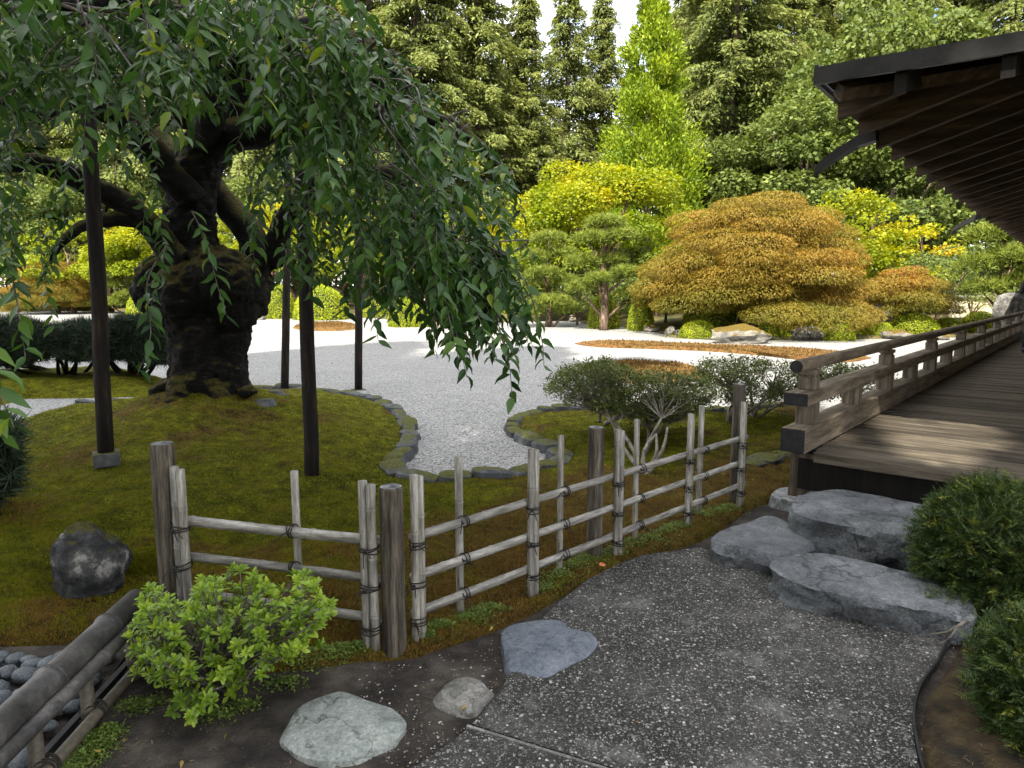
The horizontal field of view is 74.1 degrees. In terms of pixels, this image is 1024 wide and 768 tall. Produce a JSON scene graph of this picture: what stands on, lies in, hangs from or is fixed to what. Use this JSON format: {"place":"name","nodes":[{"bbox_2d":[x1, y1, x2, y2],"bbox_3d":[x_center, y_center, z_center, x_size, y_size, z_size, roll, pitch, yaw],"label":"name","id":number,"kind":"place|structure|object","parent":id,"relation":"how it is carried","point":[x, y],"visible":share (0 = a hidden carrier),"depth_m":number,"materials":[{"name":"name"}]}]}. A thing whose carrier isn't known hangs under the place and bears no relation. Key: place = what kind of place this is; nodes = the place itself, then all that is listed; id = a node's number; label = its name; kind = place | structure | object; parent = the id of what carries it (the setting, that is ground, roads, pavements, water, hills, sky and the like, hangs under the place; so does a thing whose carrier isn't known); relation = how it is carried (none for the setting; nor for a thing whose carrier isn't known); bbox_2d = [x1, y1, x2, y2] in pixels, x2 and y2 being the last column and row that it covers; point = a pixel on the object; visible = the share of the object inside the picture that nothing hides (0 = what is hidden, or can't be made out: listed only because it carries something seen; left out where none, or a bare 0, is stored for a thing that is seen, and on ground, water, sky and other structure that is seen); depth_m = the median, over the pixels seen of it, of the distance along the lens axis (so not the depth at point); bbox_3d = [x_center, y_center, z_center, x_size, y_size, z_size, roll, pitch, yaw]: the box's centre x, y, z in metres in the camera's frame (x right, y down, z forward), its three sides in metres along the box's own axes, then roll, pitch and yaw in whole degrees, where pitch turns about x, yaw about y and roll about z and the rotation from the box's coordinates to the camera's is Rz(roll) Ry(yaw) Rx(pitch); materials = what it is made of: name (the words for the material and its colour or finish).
{"place":"outdoors","nodes":[
{"label":"outdoors","id":0,"kind":"place"},
{"bbox_2d":[3,4,109,257],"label":"fir tree","id":1,"kind":"object","parent":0,"point":[41,150],"visible":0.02,"depth_m":58.44,"materials":[{"name":"green plant"}]},
{"bbox_2d":[0,366,160,405],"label":"moss bank","id":2,"kind":"structure","parent":0,"point":[46,384],"depth_m":10.92,"materials":[{"name":"plant"}]},
{"bbox_2d":[0,312,113,374],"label":"dwarf pine","id":3,"kind":"object","parent":2,"relation":"on","point":[64,343],"visible":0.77,"depth_m":11.01,"materials":[{"name":"plant"}]},
{"bbox_2d":[108,310,167,375],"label":"dwarf pine","id":4,"kind":"object","parent":2,"relation":"on","point":[127,343],"visible":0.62,"depth_m":11.30,"materials":[{"name":"green plant"}]},
{"bbox_2d":[0,383,795,676],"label":"moss ground","id":5,"kind":"structure","parent":0,"point":[238,458],"depth_m":5.10,"materials":[{"name":"plant"}]},
{"bbox_2d":[0,403,40,513],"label":"dwarf pine","id":6,"kind":"object","parent":5,"relation":"on","point":[12,467],"visible":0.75,"depth_m":4.23,"materials":[{"name":"plant"}]},
{"bbox_2d":[50,521,132,598],"bbox_3d":[-2.205,0.935,3.531,0.404,0.426,0.331,0,8,0],"label":"boulder","id":7,"kind":"object","parent":5,"relation":"on","point":[88,560],"visible":0.86,"depth_m":3.42,"materials":[{"name":"stone"}]},
{"bbox_2d":[80,104,120,467],"bbox_3d":[-3.372,-0.756,5.483,0.214,2.886,0.192,-5,9,-31],"label":"prop post","id":8,"kind":"object","parent":5,"relation":"on","point":[106,454],"visible":0.95,"depth_m":5.48,"materials":[{"name":"wood"}]},
{"bbox_2d":[0,0,554,451],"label":"weeping cherry","id":9,"kind":"object","parent":5,"relation":"on","point":[200,294],"visible":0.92,"depth_m":3.85,"materials":[{"name":"green plant"}]},
{"bbox_2d":[281,163,290,387],"bbox_3d":[-3.706,-1.781,11.131,0.134,3.707,0.371,6,9,36],"label":"prop post","id":10,"kind":"object","parent":5,"relation":"on","point":[285,347],"visible":0.57,"depth_m":11.15,"materials":[{"name":"wood"}]},
{"bbox_2d":[294,116,318,476],"bbox_3d":[-1.645,-0.668,5.427,0.124,2.913,0.366,-2,8,-12],"label":"prop post","id":11,"kind":"object","parent":5,"relation":"on","point":[309,394],"visible":0.51,"depth_m":5.41,"materials":[{"name":"wood"}]},
{"bbox_2d":[351,186,365,390],"bbox_3d":[-2.558,-1.946,11.167,0.226,4.335,0.320,-5,9,-31],"label":"prop post","id":12,"kind":"object","parent":5,"relation":"on","point":[358,352],"visible":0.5,"depth_m":11.30,"materials":[{"name":"wood"}]},
{"bbox_2d":[538,354,726,473],"bbox_3d":[1.291,0.184,6.809,2.088,0.990,2.264,0,8,0],"label":"open azalea","id":13,"kind":"object","parent":5,"relation":"on","point":[650,406],"visible":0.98,"depth_m":6.72,"materials":[{"name":"green plant"}]},
{"bbox_2d":[688,352,905,421],"bbox_3d":[3.336,0.049,8.079,2.821,0.919,1.492,0,8,0],"label":"open azalea","id":14,"kind":"object","parent":5,"relation":"on","point":[776,389],"visible":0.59,"depth_m":7.81,"materials":[{"name":"green plant"}]},
{"bbox_2d":[0,310,954,474],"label":"gravel","id":15,"kind":"structure","parent":0,"point":[444,408],"depth_m":14.39,"materials":[{"name":"gravel"}]},
{"bbox_2d":[0,175,85,307],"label":"broadleaf maple","id":16,"kind":"object","parent":15,"relation":"on","point":[35,207],"visible":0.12,"depth_m":50.70,"materials":[{"name":"green plant"}]},
{"bbox_2d":[77,209,226,281],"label":"gold maple","id":17,"kind":"object","parent":15,"relation":"on","point":[127,246],"visible":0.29,"depth_m":41.83,"materials":[{"name":"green plant"}]},
{"bbox_2d":[266,284,294,318],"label":"clipped shrub","id":18,"kind":"object","parent":15,"relation":"on","point":[275,308],"visible":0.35,"depth_m":38.16,"materials":[{"name":"green plant"}]},
{"bbox_2d":[293,320,354,330],"bbox_3d":[-8.452,-2.677,30.860,3.050,0.328,6.584,-3,8,-19],"label":"moss islet","id":19,"kind":"object","parent":15,"relation":"on","point":[330,325],"visible":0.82,"depth_m":29.19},
{"bbox_2d":[315,215,395,295],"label":"gold maple","id":20,"kind":"object","parent":15,"relation":"on","point":[338,259],"visible":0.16,"depth_m":43.25,"materials":[{"name":"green plant"}]},
{"bbox_2d":[505,158,693,288],"bbox_3d":[4.668,-7.578,36.534,10.081,8.710,9.651,0,8,0],"label":"gold maple","id":21,"kind":"object","parent":15,"relation":"on","point":[561,203],"visible":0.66,"depth_m":33.94,"materials":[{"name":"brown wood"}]},
{"bbox_2d":[570,232,659,284],"bbox_3d":[6.611,-6.383,39.687,5.958,5.059,6.570,4,8,25],"label":"leafy shrub","id":22,"kind":"object","parent":15,"relation":"on","point":[633,259],"visible":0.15,"depth_m":37.54,"materials":[{"name":"green plant"}]},
{"bbox_2d":[577,357,706,383],"bbox_3d":[2.673,-0.320,14.075,2.850,0.248,3.814,0,8,0],"label":"moss islet","id":23,"kind":"object","parent":15,"relation":"on","point":[674,365],"visible":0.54,"depth_m":14.05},
{"bbox_2d":[576,0,723,297],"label":"golden cypress","id":24,"kind":"object","parent":15,"relation":"on","point":[642,90],"visible":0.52,"depth_m":44.47,"materials":[{"name":"plant"}]},
{"bbox_2d":[677,319,713,338],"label":"clipped shrub","id":25,"kind":"object","parent":15,"relation":"on","point":[694,329],"visible":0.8,"depth_m":23.83,"materials":[{"name":"green plant"}]},
{"bbox_2d":[574,338,870,362],"bbox_3d":[5.687,-1.074,19.700,9.043,0.267,3.289,7,10,42],"label":"moss islet","id":26,"kind":"object","parent":15,"relation":"on","point":[792,352],"visible":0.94,"depth_m":19.21,"materials":[{"name":"plant"}]},
{"bbox_2d":[711,323,771,343],"bbox_3d":[7.373,-1.640,22.172,1.956,0.689,1.505,0,8,0],"label":"garden rock","id":27,"kind":"object","parent":15,"relation":"on","point":[743,333],"visible":0.92,"depth_m":21.64,"materials":[{"name":"stone"}]},
{"bbox_2d":[790,325,823,340],"bbox_3d":[10.109,-1.728,23.228,1.099,0.554,0.866,0,8,0],"label":"garden rock","id":28,"kind":"object","parent":15,"relation":"on","point":[806,335],"visible":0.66,"depth_m":22.92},
{"bbox_2d":[811,187,920,284],"bbox_3d":[15.730,-5.820,31.489,5.854,6.293,6.025,0,8,0],"label":"gold maple","id":29,"kind":"object","parent":15,"relation":"on","point":[870,200],"visible":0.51,"depth_m":29.91,"materials":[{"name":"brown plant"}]},
{"bbox_2d":[768,30,1023,511],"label":"pavilion","id":30,"kind":"structure","parent":15,"relation":"on","point":[949,117],"depth_m":5.58,"materials":[{"name":"brown wood"}]},
{"bbox_2d":[858,214,980,280],"bbox_3d":[17.849,-5.084,30.604,4.657,4.980,5.585,0,8,0],"label":"gold maple","id":31,"kind":"object","parent":15,"relation":"on","point":[914,232],"visible":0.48,"depth_m":29.77,"materials":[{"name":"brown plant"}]},
{"bbox_2d":[895,250,978,319],"bbox_3d":[17.639,-3.859,28.396,3.282,3.444,3.184,-6,10,-38],"label":"tree","id":32,"kind":"object","parent":15,"relation":"on","point":[958,280],"visible":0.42,"depth_m":27.95,"materials":[{"name":"green plant"}]},
{"bbox_2d":[947,295,995,316],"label":"garden wall","id":33,"kind":"structure","parent":15,"relation":"on","point":[988,309],"depth_m":30.93,"materials":[{"name":"beige paint"}]},
{"bbox_2d":[929,242,1023,294],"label":"leafy shrub","id":34,"kind":"object","parent":15,"relation":"on","point":[978,246],"visible":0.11,"depth_m":32.58,"materials":[{"name":"green plant"}]},
{"bbox_2d":[961,311,992,332],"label":"clipped shrub","id":35,"kind":"object","parent":15,"relation":"on","point":[977,316],"visible":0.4,"depth_m":25.97,"materials":[{"name":"green plant"}]},
{"bbox_2d":[992,292,1023,324],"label":"garden rock","id":36,"kind":"object","parent":15,"relation":"on","point":[1008,303],"visible":0.63,"depth_m":21.81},
{"bbox_2d":[0,286,992,339],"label":"planting bed","id":37,"kind":"object","parent":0,"point":[674,320],"visible":0.01,"depth_m":33.87,"materials":[{"name":"soil"}]},
{"bbox_2d":[0,261,115,313],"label":"laceleaf maple","id":38,"kind":"object","parent":37,"relation":"on","point":[64,292],"visible":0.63,"depth_m":44.96,"materials":[{"name":"orange plant"}]},
{"bbox_2d":[15,218,104,313],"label":"gold maple","id":39,"kind":"object","parent":37,"relation":"on","point":[73,267],"visible":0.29,"depth_m":44.86,"materials":[{"name":"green plant"}]},
{"bbox_2d":[2,148,153,302],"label":"broadleaf maple","id":40,"kind":"object","parent":37,"relation":"on","point":[43,196],"visible":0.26,"depth_m":51.91,"materials":[{"name":"green plant"}]},
{"bbox_2d":[23,38,173,305],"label":"fir tree","id":41,"kind":"object","parent":37,"relation":"on","point":[114,162],"visible":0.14,"depth_m":55.10,"materials":[{"name":"green plant"}]},
{"bbox_2d":[105,241,141,313],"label":"garden pine","id":42,"kind":"object","parent":37,"relation":"on","point":[117,298],"visible":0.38,"depth_m":42.73,"materials":[{"name":"green plant"}]},
{"bbox_2d":[171,0,303,229],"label":"fir tree","id":43,"kind":"object","parent":37,"relation":"on","point":[241,163],"visible":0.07,"depth_m":54.76,"materials":[{"name":"green plant"}]},
{"bbox_2d":[217,203,338,282],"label":"gold maple","id":44,"kind":"object","parent":37,"relation":"on","point":[228,230],"visible":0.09,"depth_m":44.72,"materials":[{"name":"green plant"}]},
{"bbox_2d":[224,155,353,259],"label":"broadleaf maple","id":45,"kind":"object","parent":37,"relation":"on","point":[255,190],"visible":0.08,"depth_m":51.55,"materials":[{"name":"green plant"}]},
{"bbox_2d":[229,0,352,287],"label":"fir tree","id":46,"kind":"object","parent":37,"relation":"on","point":[281,40],"visible":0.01,"depth_m":55.69,"materials":[{"name":"green plant"}]},
{"bbox_2d":[292,284,349,320],"bbox_3d":[-10.635,-3.833,37.790,3.189,3.494,2.855,-2,8,-15],"label":"clipped shrub","id":47,"kind":"object","parent":37,"relation":"on","point":[328,297],"visible":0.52,"depth_m":36.93,"materials":[{"name":"green plant"}]},
{"bbox_2d":[326,0,447,296],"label":"fir tree","id":48,"kind":"object","parent":37,"relation":"on","point":[369,5],"visible":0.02,"depth_m":55.39,"materials":[{"name":"green plant"}]},
{"bbox_2d":[355,0,508,293],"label":"fir tree","id":49,"kind":"object","parent":37,"relation":"on","point":[431,55],"visible":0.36,"depth_m":53.23,"materials":[{"name":"green plant"}]},
{"bbox_2d":[423,0,539,234],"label":"fir tree","id":50,"kind":"object","parent":37,"relation":"on","point":[479,67],"visible":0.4,"depth_m":56.19,"materials":[{"name":"green plant"}]},
{"bbox_2d":[493,0,573,233],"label":"fir tree","id":51,"kind":"object","parent":37,"relation":"on","point":[526,39],"visible":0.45,"depth_m":58.36,"materials":[{"name":"green plant"}]},
{"bbox_2d":[510,228,582,326],"bbox_3d":[1.531,-4.671,30.477,3.446,4.717,2.608,2,8,14],"label":"garden pine","id":52,"kind":"object","parent":37,"relation":"on","point":[552,302],"visible":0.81,"depth_m":30.09,"materials":[{"name":"green plant"}]},
{"bbox_2d":[518,0,615,291],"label":"fir tree","id":53,"kind":"object","parent":37,"relation":"on","point":[571,67],"visible":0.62,"depth_m":61.94,"materials":[{"name":"plant"}]},
{"bbox_2d":[556,288,594,325],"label":"leafy shrub","id":54,"kind":"object","parent":37,"relation":"on","point":[585,302],"visible":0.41,"depth_m":31.40,"materials":[{"name":"green plant"}]},
{"bbox_2d":[587,293,619,328],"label":"clipped shrub","id":55,"kind":"object","parent":37,"relation":"on","point":[593,322],"visible":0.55,"depth_m":29.32,"materials":[{"name":"green plant"}]},
{"bbox_2d":[563,211,646,330],"bbox_3d":[3.837,-4.585,28.137,3.636,5.144,2.713,0,8,0],"label":"garden pine","id":56,"kind":"object","parent":37,"relation":"on","point":[612,229],"visible":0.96,"depth_m":27.79,"materials":[{"name":"green plant"}]},
{"bbox_2d":[570,0,643,218],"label":"fir tree","id":57,"kind":"object","parent":37,"relation":"on","point":[604,39],"visible":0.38,"depth_m":64.61,"materials":[{"name":"green plant"}]},
{"bbox_2d":[627,299,654,330],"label":"clipped shrub","id":58,"kind":"object","parent":37,"relation":"on","point":[639,319],"visible":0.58,"depth_m":27.89,"materials":[{"name":"green plant"}]},
{"bbox_2d":[642,0,744,233],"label":"fir tree","id":59,"kind":"object","parent":37,"relation":"on","point":[681,17],"visible":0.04,"depth_m":61.41,"materials":[{"name":"green plant"}]},
{"bbox_2d":[681,301,742,326],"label":"clipped shrub","id":60,"kind":"object","parent":37,"relation":"on","point":[720,320],"visible":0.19,"depth_m":27.01,"materials":[{"name":"green plant"}]},
{"bbox_2d":[666,0,816,205],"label":"fir tree","id":61,"kind":"object","parent":37,"relation":"on","point":[734,52],"visible":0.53,"depth_m":52.17,"materials":[{"name":"green plant"}]},
{"bbox_2d":[627,190,887,338],"bbox_3d":[9.415,-4.155,26.279,9.258,6.062,9.472,5,9,34],"label":"laceleaf maple","id":62,"kind":"object","parent":37,"relation":"on","point":[754,256],"visible":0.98,"depth_m":23.81,"materials":[{"name":"orange plant"}]},
{"bbox_2d":[698,0,846,195],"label":"fir tree","id":63,"kind":"object","parent":37,"relation":"on","point":[809,13],"visible":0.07,"depth_m":58.88,"materials":[{"name":"green plant"}]},
{"bbox_2d":[757,315,791,336],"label":"clipped shrub","id":64,"kind":"object","parent":37,"relation":"on","point":[772,330],"visible":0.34,"depth_m":23.77,"materials":[{"name":"green plant"}]},
{"bbox_2d":[702,28,896,215],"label":"broadleaf maple","id":65,"kind":"object","parent":37,"relation":"on","point":[753,109],"visible":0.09,"depth_m":52.72,"materials":[{"name":"green plant"}]},
{"bbox_2d":[702,75,918,242],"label":"broadleaf maple","id":66,"kind":"object","parent":37,"relation":"on","point":[803,111],"visible":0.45,"depth_m":44.82,"materials":[{"name":"plant"}]},
{"bbox_2d":[788,0,865,259],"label":"fir tree","id":67,"kind":"object","parent":37,"relation":"on","point":[829,5],"visible":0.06,"depth_m":61.73,"materials":[{"name":"green plant"}]},
{"bbox_2d":[818,319,855,340],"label":"clipped shrub","id":68,"kind":"object","parent":37,"relation":"on","point":[829,335],"visible":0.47,"depth_m":22.82,"materials":[{"name":"green plant"}]},
{"bbox_2d":[755,0,993,277],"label":"broadleaf maple","id":69,"kind":"object","parent":37,"relation":"on","point":[898,37],"visible":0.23,"depth_m":46.39,"materials":[{"name":"green plant"}]},
{"bbox_2d":[831,0,955,277],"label":"fir tree","id":70,"kind":"object","parent":37,"relation":"on","point":[931,3],"visible":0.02,"depth_m":58.36,"materials":[{"name":"green plant"}]},
{"bbox_2d":[798,143,993,253],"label":"broadleaf maple","id":71,"kind":"object","parent":37,"relation":"on","point":[948,215],"visible":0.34,"depth_m":41.46,"materials":[{"name":"plant"}]},
{"bbox_2d":[842,264,967,317],"bbox_3d":[15.326,-3.574,26.795,4.432,2.262,4.750,0,8,0],"label":"laceleaf maple","id":72,"kind":"object","parent":37,"relation":"on","point":[904,294],"visible":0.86,"depth_m":25.73,"materials":[{"name":"orange plant"}]},
{"bbox_2d":[889,312,939,333],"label":"clipped shrub","id":73,"kind":"object","parent":37,"relation":"on","point":[914,323],"visible":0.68,"depth_m":25.36,"materials":[{"name":"green plant"}]},
{"bbox_2d":[853,159,1007,284],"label":"broadleaf maple","id":74,"kind":"object","parent":37,"relation":"on","point":[913,187],"visible":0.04,"depth_m":43.28,"materials":[{"name":"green plant"}]},
{"bbox_2d":[940,286,1015,312],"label":"young tree","id":75,"kind":"object","parent":37,"relation":"on","point":[971,303],"visible":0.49,"depth_m":28.75,"materials":[{"name":"plant"}]},
{"bbox_2d":[949,218,1023,305],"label":"garden pine","id":76,"kind":"object","parent":37,"relation":"on","point":[1005,262],"visible":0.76,"depth_m":23.24,"materials":[{"name":"green plant"}]},
{"bbox_2d":[966,0,1023,248],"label":"fir tree","id":77,"kind":"object","parent":37,"relation":"on","point":[1013,22],"visible":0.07,"depth_m":56.87,"materials":[{"name":"green plant"}]},
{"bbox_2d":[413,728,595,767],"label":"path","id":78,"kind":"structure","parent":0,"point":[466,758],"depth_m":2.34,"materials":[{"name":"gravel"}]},
{"bbox_2d":[0,0,1022,285],"label":"sky","id":79,"kind":"structure","parent":0,"point":[626,9],"materials":[{"name":"white"}]},
{"bbox_2d":[65,504,979,767],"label":"soil","id":80,"kind":"structure","parent":0,"point":[256,727],"depth_m":2.62,"materials":[{"name":"soil"}]},
{"bbox_2d":[0,645,125,767],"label":"cobble bed","id":81,"kind":"object","parent":80,"relation":"on","point":[20,666],"visible":0.34,"depth_m":2.76,"materials":[{"name":"stone"}]},
{"bbox_2d":[0,589,159,767],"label":"bamboo rail","id":82,"kind":"object","parent":80,"relation":"on","point":[36,703],"visible":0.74,"depth_m":2.39,"materials":[{"name":"wood"}]},
{"bbox_2d":[61,719,142,767],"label":"ground cover","id":83,"kind":"object","parent":80,"relation":"on","point":[103,729],"visible":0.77,"depth_m":2.40,"materials":[{"name":"green plant"}]},
{"bbox_2d":[121,561,337,726],"bbox_3d":[-1.158,0.954,2.682,1.038,0.615,0.683,0,8,0],"label":"azalea bush","id":84,"kind":"object","parent":80,"relation":"on","point":[208,667],"visible":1,"depth_m":2.56,"materials":[{"name":"green plant"}]},
{"bbox_2d":[110,637,370,731],"bbox_3d":[-1.092,1.212,2.752,1.122,0.082,0.540,-5,9,-34],"label":"ground cover","id":85,"kind":"object","parent":80,"relation":"on","point":[349,646],"visible":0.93,"depth_m":2.71,"materials":[{"name":"green plant"}]},
{"bbox_2d":[279,692,405,767],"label":"stepping stone","id":86,"kind":"object","parent":80,"relation":"on","point":[340,729],"visible":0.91,"depth_m":2.45,"materials":[{"name":"stone"}]},
{"bbox_2d":[149,383,749,657],"bbox_3d":[0.231,0.662,3.867,3.991,0.994,0.947,-4,9,-29],"label":"bamboo fence","id":87,"kind":"object","parent":80,"relation":"on","point":[174,521],"visible":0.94,"depth_m":3.23,"materials":[{"name":"wood"}]},
{"bbox_2d":[359,609,549,763],"bbox_3d":[-0.140,1.238,2.819,1.002,0.007,1.319,0,8,0],"label":"soil grit","id":88,"kind":"object","parent":80,"relation":"on","point":[441,744],"visible":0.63,"depth_m":2.62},
{"bbox_2d":[433,677,493,718],"bbox_3d":[-0.194,1.264,2.717,0.239,0.102,0.252,4,8,27],"label":"stepping stone","id":89,"kind":"object","parent":80,"relation":"on","point":[454,697],"visible":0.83,"depth_m":2.67,"materials":[{"name":"stone"}]},
{"bbox_2d":[75,612,1023,767],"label":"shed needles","id":90,"kind":"object","parent":80,"relation":"on","point":[437,715],"visible":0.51,"depth_m":2.48,"materials":[{"name":"plant"}]},
{"bbox_2d":[409,503,750,644],"bbox_3d":[0.616,1.017,4.120,3.039,0.108,0.385,-7,10,-44],"label":"ground cover","id":91,"kind":"object","parent":80,"relation":"on","point":[438,621],"visible":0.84,"depth_m":3.78,"materials":[{"name":"green plant"}]},
{"bbox_2d":[709,516,816,575],"bbox_3d":[1.583,1.016,4.177,0.803,0.192,0.545,-5,9,-35],"label":"step stone","id":92,"kind":"object","parent":80,"relation":"on","point":[759,545],"visible":0.75,"depth_m":4.02,"materials":[{"name":"stone"}]},
{"bbox_2d":[788,489,943,580],"bbox_3d":[2.345,0.943,4.195,1.166,0.333,0.806,6,9,37],"label":"step stone","id":93,"kind":"object","parent":80,"relation":"on","point":[856,525],"visible":0.52,"depth_m":4.07,"materials":[{"name":"stone"}]},
{"bbox_2d":[768,553,976,644],"bbox_3d":[1.827,1.091,3.497,0.941,0.222,0.574,5,9,32],"label":"step stone","id":94,"kind":"object","parent":80,"relation":"on","point":[865,592],"visible":0.88,"depth_m":3.34,"materials":[{"name":"stone"}]},
{"bbox_2d":[912,639,949,767],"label":"path edging","id":95,"kind":"object","parent":80,"relation":"on","point":[933,668],"visible":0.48,"depth_m":2.73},
{"bbox_2d":[915,583,987,636],"bbox_3d":[2.077,1.107,3.273,0.370,0.281,0.335,0,8,0],"label":"yew sprig","id":96,"kind":"object","parent":80,"relation":"on","point":[940,594],"visible":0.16,"depth_m":3.23,"materials":[{"name":"green plant"}]},
{"bbox_2d":[898,466,1023,624],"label":"yew shrub","id":97,"kind":"object","parent":80,"relation":"on","point":[976,554],"visible":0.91,"depth_m":3.31,"materials":[{"name":"green plant"}]},
{"bbox_2d":[921,620,1023,767],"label":"soil bed","id":98,"kind":"object","parent":80,"relation":"on","point":[965,737],"visible":0.06,"depth_m":2.42,"materials":[{"name":"soil"}]},
{"bbox_2d":[954,594,1023,761],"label":"yew shrub","id":99,"kind":"object","parent":80,"relation":"on","point":[1000,643],"visible":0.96,"depth_m":2.44,"materials":[{"name":"green plant"}]},
{"bbox_2d":[426,547,949,767],"bbox_3d":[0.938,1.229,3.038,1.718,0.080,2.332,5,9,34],"label":"path","id":100,"kind":"structure","parent":0,"point":[677,579],"depth_m":2.79,"materials":[{"name":"gravel"}]},
{"bbox_2d":[466,725,607,767],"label":"joint strip","id":101,"kind":"object","parent":100,"relation":"on","point":[535,747],"visible":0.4,"depth_m":2.38,"materials":[{"name":"grey stone"}]},
{"bbox_2d":[500,620,597,677],"bbox_3d":[0.174,1.217,3.063,0.461,0.104,0.521,0,8,0],"label":"stepping stone","id":102,"kind":"object","parent":100,"relation":"on","point":[542,648],"visible":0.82,"depth_m":3.02,"materials":[{"name":"grey stone"}]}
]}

